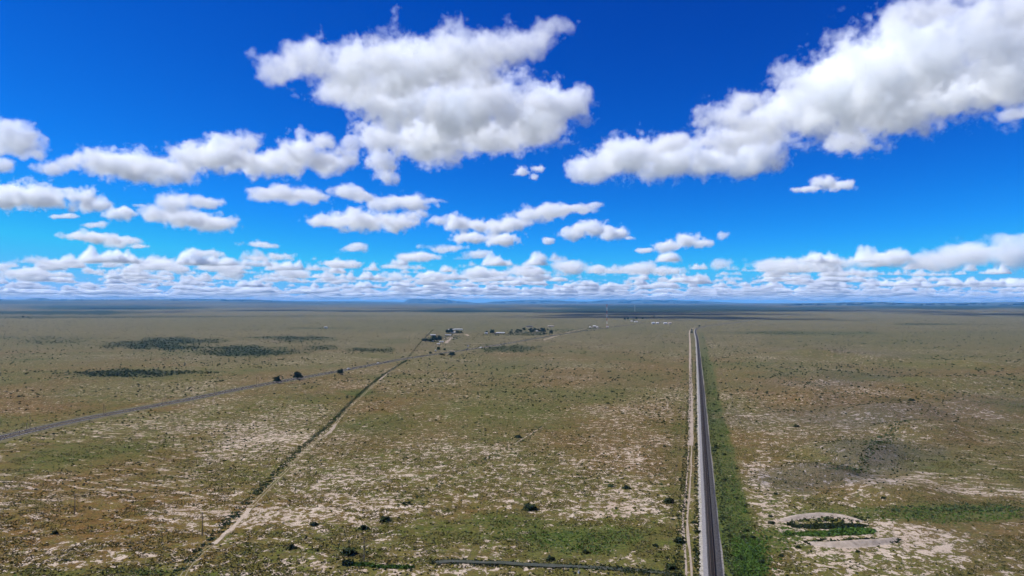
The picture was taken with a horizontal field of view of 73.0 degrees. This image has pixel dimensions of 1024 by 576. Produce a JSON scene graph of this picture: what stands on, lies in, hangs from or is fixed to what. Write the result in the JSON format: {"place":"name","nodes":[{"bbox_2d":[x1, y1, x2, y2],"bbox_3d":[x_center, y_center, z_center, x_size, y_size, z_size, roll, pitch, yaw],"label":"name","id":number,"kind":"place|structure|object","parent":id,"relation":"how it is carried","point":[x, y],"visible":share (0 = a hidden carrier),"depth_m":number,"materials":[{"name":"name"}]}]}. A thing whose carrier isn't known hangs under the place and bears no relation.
{"place":"outdoors","nodes":[
{"label":"outdoors","id":0,"kind":"place"},
{"bbox_2d":[0,298,353,302],"bbox_3d":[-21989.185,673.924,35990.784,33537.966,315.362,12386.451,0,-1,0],"label":"hills","id":1,"kind":"structure","parent":0,"point":[46,299],"depth_m":34604.96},
{"bbox_2d":[0,322,660,439],"bbox_3d":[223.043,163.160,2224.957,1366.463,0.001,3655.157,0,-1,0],"label":"highway","id":2,"kind":"structure","parent":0,"point":[18,433],"depth_m":840.90,"materials":[{"name":"grey asphalt"}]},
{"bbox_2d":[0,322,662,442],"bbox_3d":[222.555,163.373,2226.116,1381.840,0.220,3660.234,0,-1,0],"label":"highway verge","id":3,"kind":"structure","parent":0,"point":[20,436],"depth_m":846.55,"materials":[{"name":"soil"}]},
{"bbox_2d":[404,298,472,302],"bbox_3d":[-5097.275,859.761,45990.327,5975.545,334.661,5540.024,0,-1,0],"label":"mesa","id":4,"kind":"structure","parent":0,"point":[413,300],"depth_m":44534.65,"materials":[{"name":"blue stone"}]},
{"bbox_2d":[0,300,1023,575],"bbox_3d":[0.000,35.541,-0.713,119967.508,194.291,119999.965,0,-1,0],"label":"ground","id":5,"kind":"structure","parent":0,"point":[946,546],"depth_m":643.68,"materials":[{"name":"plant"}]},
{"bbox_2d":[212,508,251,543],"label":"bare track","id":6,"kind":"structure","parent":5,"relation":"on","point":[246,513],"depth_m":367.26,"materials":[{"name":"soil"}]},
{"bbox_2d":[273,376,280,382],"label":"tree","id":7,"kind":"object","parent":5,"relation":"on","point":[277,379],"visible":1,"depth_m":1014.63,"materials":[{"name":"green plant"}]},
{"bbox_2d":[185,376,384,575],"bbox_3d":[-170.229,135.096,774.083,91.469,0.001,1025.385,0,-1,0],"label":"wheel rut","id":8,"kind":"structure","parent":5,"relation":"on","point":[266,491],"depth_m":434.68,"materials":[{"name":"beige soil"}]},
{"bbox_2d":[180,366,394,575],"bbox_3d":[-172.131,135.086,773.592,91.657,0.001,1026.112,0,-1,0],"label":"wheel rut","id":9,"kind":"structure","parent":5,"relation":"on","point":[276,478],"depth_m":467.74,"materials":[{"name":"beige soil"}]},
{"bbox_2d":[169,360,406,575],"bbox_3d":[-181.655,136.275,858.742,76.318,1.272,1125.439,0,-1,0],"label":"ditch weeds","id":10,"kind":"object","parent":5,"relation":"on","point":[260,488],"visible":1,"depth_m":461.04,"materials":[{"name":"green plant"}]},
{"bbox_2d":[286,544,297,549],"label":"bush","id":11,"kind":"object","parent":5,"relation":"on","point":[291,546],"visible":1,"depth_m":336.60,"materials":[{"name":"green plant"}]},
{"bbox_2d":[293,371,302,379],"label":"tree","id":12,"kind":"object","parent":5,"relation":"on","point":[297,374],"visible":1,"depth_m":1060.17,"materials":[{"name":"green plant"}]},
{"bbox_2d":[323,424,336,435],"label":"bare track","id":13,"kind":"structure","parent":5,"relation":"on","point":[332,429],"depth_m":643.47,"materials":[{"name":"beige soil"}]},
{"bbox_2d":[341,558,353,567],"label":"bush","id":14,"kind":"object","parent":5,"relation":"on","point":[347,562],"visible":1,"depth_m":314.29,"materials":[{"name":"green plant"}]},
{"bbox_2d":[340,547,356,556],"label":"bush","id":15,"kind":"object","parent":5,"relation":"on","point":[349,551],"visible":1,"depth_m":328.19,"materials":[{"name":"green plant"}]},
{"bbox_2d":[359,524,369,529],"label":"bush","id":16,"kind":"object","parent":5,"relation":"on","point":[363,527],"visible":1,"depth_m":364.82,"materials":[{"name":"green plant"}]},
{"bbox_2d":[350,561,414,568],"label":"weeds","id":17,"kind":"object","parent":5,"relation":"on","point":[394,566],"visible":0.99,"depth_m":313.42,"materials":[{"name":"green plant"}]},
{"bbox_2d":[379,515,390,522],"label":"bush","id":18,"kind":"object","parent":5,"relation":"on","point":[384,519],"visible":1,"depth_m":379.34,"materials":[{"name":"green plant"}]},
{"bbox_2d":[397,426,543,506],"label":"gully brush","id":19,"kind":"object","parent":5,"relation":"on","point":[409,502],"visible":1,"depth_m":475.09,"materials":[{"name":"green plant"}]},
{"bbox_2d":[1,310,1001,377],"bbox_3d":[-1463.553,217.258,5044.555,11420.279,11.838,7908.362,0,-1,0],"label":"thicket","id":20,"kind":"object","parent":5,"relation":"on","point":[139,371],"visible":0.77,"depth_m":1753.26,"materials":[{"name":"green plant"}]},
{"bbox_2d":[0,317,1023,575],"bbox_3d":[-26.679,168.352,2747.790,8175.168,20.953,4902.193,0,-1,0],"label":"desert scrub","id":21,"kind":"object","parent":5,"relation":"on","point":[514,435],"visible":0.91,"depth_m":722.44,"materials":[{"name":"green plant"}]},
{"bbox_2d":[6,385,1022,575],"bbox_3d":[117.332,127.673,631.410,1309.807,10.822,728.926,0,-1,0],"label":"weeds","id":22,"kind":"object","parent":5,"relation":"on","point":[581,549],"visible":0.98,"depth_m":375.46,"materials":[{"name":"green plant"}]},
{"bbox_2d":[521,503,536,510],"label":"bush","id":23,"kind":"object","parent":5,"relation":"on","point":[528,506],"visible":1,"depth_m":399.41,"materials":[{"name":"green plant"}]},
{"bbox_2d":[428,320,643,341],"bbox_3d":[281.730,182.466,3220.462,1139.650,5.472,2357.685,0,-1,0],"label":"yard brush","id":24,"kind":"object","parent":5,"relation":"on","point":[456,336],"visible":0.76,"depth_m":2518.39,"materials":[{"name":"green plant"}]},
{"bbox_2d":[546,555,555,560],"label":"bush","id":25,"kind":"object","parent":5,"relation":"on","point":[549,558],"visible":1,"depth_m":322.00,"materials":[{"name":"green plant"}]},
{"bbox_2d":[435,560,672,575],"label":"gravel strip","id":26,"kind":"object","parent":5,"relation":"on","point":[517,563],"visible":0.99,"depth_m":315.44,"materials":[{"name":"grey gravel"}]},
{"bbox_2d":[425,557,685,575],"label":"brush","id":27,"kind":"object","parent":5,"relation":"on","point":[596,568],"visible":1,"depth_m":312.98,"materials":[{"name":"green plant"}]},
{"bbox_2d":[662,497,674,503],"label":"bush","id":28,"kind":"object","parent":5,"relation":"on","point":[668,500],"visible":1,"depth_m":412.57,"materials":[{"name":"green plant"}]},
{"bbox_2d":[664,563,676,570],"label":"bush","id":29,"kind":"object","parent":5,"relation":"on","point":[669,566],"visible":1,"depth_m":310.14,"materials":[{"name":"green plant"}]},
{"bbox_2d":[664,348,689,573],"bbox_3d":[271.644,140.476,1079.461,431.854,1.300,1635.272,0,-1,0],"label":"wire fence","id":30,"kind":"object","parent":5,"relation":"on","point":[676,466],"visible":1,"depth_m":498.79,"materials":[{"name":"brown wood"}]},
{"bbox_2d":[673,536,685,543],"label":"bush","id":31,"kind":"object","parent":5,"relation":"on","point":[679,540],"visible":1,"depth_m":344.44,"materials":[{"name":"green plant"}]},
{"bbox_2d":[694,329,702,575],"bbox_3d":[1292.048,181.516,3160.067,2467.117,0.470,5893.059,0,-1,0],"label":"railway shoulder","id":32,"kind":"object","parent":5,"relation":"on","point":[700,527],"visible":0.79,"depth_m":418.94},
{"bbox_2d":[694,330,707,575],"bbox_3d":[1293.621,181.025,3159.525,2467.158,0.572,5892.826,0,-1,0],"label":"railway embankment","id":33,"kind":"structure","parent":5,"relation":"on","point":[705,567],"depth_m":419.83,"materials":[{"name":"grey gravel"}]},
{"bbox_2d":[673,357,734,575],"bbox_3d":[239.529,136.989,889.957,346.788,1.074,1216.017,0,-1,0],"label":"trackside brush","id":34,"kind":"object","parent":5,"relation":"on","point":[697,511],"visible":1,"depth_m":416.37,"materials":[{"name":"green plant"}]},
{"bbox_2d":[702,357,756,575],"bbox_3d":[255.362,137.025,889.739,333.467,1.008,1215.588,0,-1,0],"label":"weeds","id":35,"kind":"object","parent":5,"relation":"on","point":[723,490],"visible":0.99,"depth_m":450.57,"materials":[{"name":"green plant"}]},
{"bbox_2d":[696,315,794,575],"bbox_3d":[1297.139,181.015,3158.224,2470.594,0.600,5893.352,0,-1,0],"label":"railway embankment","id":36,"kind":"structure","parent":5,"relation":"on","point":[717,546],"depth_m":428.77,"materials":[{"name":"grey gravel"}]},
{"bbox_2d":[695,315,793,575],"bbox_3d":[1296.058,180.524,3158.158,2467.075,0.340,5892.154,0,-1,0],"label":"railway track","id":37,"kind":"structure","parent":36,"relation":"on","point":[712,565],"depth_m":423.78,"materials":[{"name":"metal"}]},
{"bbox_2d":[696,315,795,575],"bbox_3d":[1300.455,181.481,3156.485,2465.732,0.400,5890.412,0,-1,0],"label":"railway shoulder","id":38,"kind":"object","parent":5,"relation":"on","point":[722,561],"visible":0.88,"depth_m":444.56},
{"bbox_2d":[712,348,796,570],"bbox_3d":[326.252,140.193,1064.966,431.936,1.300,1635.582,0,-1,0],"label":"wire fence","id":39,"kind":"object","parent":5,"relation":"on","point":[756,463],"visible":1,"depth_m":508.27,"materials":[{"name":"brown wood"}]},
{"bbox_2d":[731,522,781,575],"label":"weeds","id":40,"kind":"object","parent":5,"relation":"on","point":[744,561],"visible":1,"depth_m":324.62,"materials":[{"name":"green plant"}]},
{"bbox_2d":[783,530,794,535],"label":"bush","id":41,"kind":"object","parent":5,"relation":"on","point":[788,532],"visible":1,"depth_m":357.10,"materials":[{"name":"green plant"}]},
{"bbox_2d":[786,521,795,525],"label":"bush","id":42,"kind":"object","parent":5,"relation":"on","point":[789,523],"visible":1,"depth_m":371.66,"materials":[{"name":"green plant"}]},
{"bbox_2d":[779,512,862,521],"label":"earth bank","id":43,"kind":"structure","parent":5,"relation":"on","point":[803,516],"depth_m":384.26,"materials":[{"name":"beige soil"}]},
{"bbox_2d":[780,375,867,393],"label":"gully brush","id":44,"kind":"object","parent":5,"relation":"on","point":[815,386],"visible":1,"depth_m":961.02,"materials":[{"name":"green plant"}]},
{"bbox_2d":[793,526,875,536],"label":"reeds","id":45,"kind":"object","parent":5,"relation":"on","point":[848,531],"visible":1,"depth_m":358.29,"materials":[{"name":"green plant"}]},
{"bbox_2d":[791,515,900,544],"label":"brush","id":46,"kind":"object","parent":5,"relation":"on","point":[828,525],"visible":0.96,"depth_m":369.54,"materials":[{"name":"green plant"}]},
{"bbox_2d":[808,537,899,548],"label":"earth bank","id":47,"kind":"structure","parent":5,"relation":"on","point":[854,544],"depth_m":340.48,"materials":[{"name":"beige soil"}]},
{"bbox_2d":[824,419,919,473],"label":"gully brush","id":48,"kind":"object","parent":5,"relation":"on","point":[860,468],"visible":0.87,"depth_m":522.97,"materials":[{"name":"green plant"}]},
{"bbox_2d":[891,501,1023,516],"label":"gully brush","id":49,"kind":"object","parent":5,"relation":"on","point":[961,508],"visible":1,"depth_m":396.98,"materials":[{"name":"green plant"}]},
{"bbox_2d":[0,0,1023,302],"label":"sky","id":50,"kind":"structure","parent":0,"point":[475,151],"materials":[{"name":"blue"}]},
{"bbox_2d":[486,300,733,302],"bbox_3d":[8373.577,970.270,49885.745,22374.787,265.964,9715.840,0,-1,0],"label":"plateau","id":51,"kind":"structure","parent":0,"point":[604,301],"depth_m":47631.19,"materials":[{"name":"blue stone"}]},
{"bbox_2d":[687,328,693,445],"bbox_3d":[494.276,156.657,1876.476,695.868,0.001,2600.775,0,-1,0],"label":"service road","id":52,"kind":"structure","parent":0,"point":[691,408],"depth_m":856.10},
{"bbox_2d":[682,425,689,575],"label":"wheel rut","id":53,"kind":"structure","parent":52,"relation":"on","point":[683,530],"depth_m":378.23,"materials":[{"name":"beige soil"}]},
{"bbox_2d":[686,425,692,575],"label":"wheel rut","id":54,"kind":"structure","parent":52,"relation":"on","point":[688,541],"depth_m":386.15,"materials":[{"name":"beige soil"}]},
{"bbox_2d":[781,302,1023,305],"bbox_3d":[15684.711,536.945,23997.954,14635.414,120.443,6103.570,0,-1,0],"label":"hills","id":55,"kind":"structure","parent":0,"point":[942,304],"depth_m":22497.45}
]}

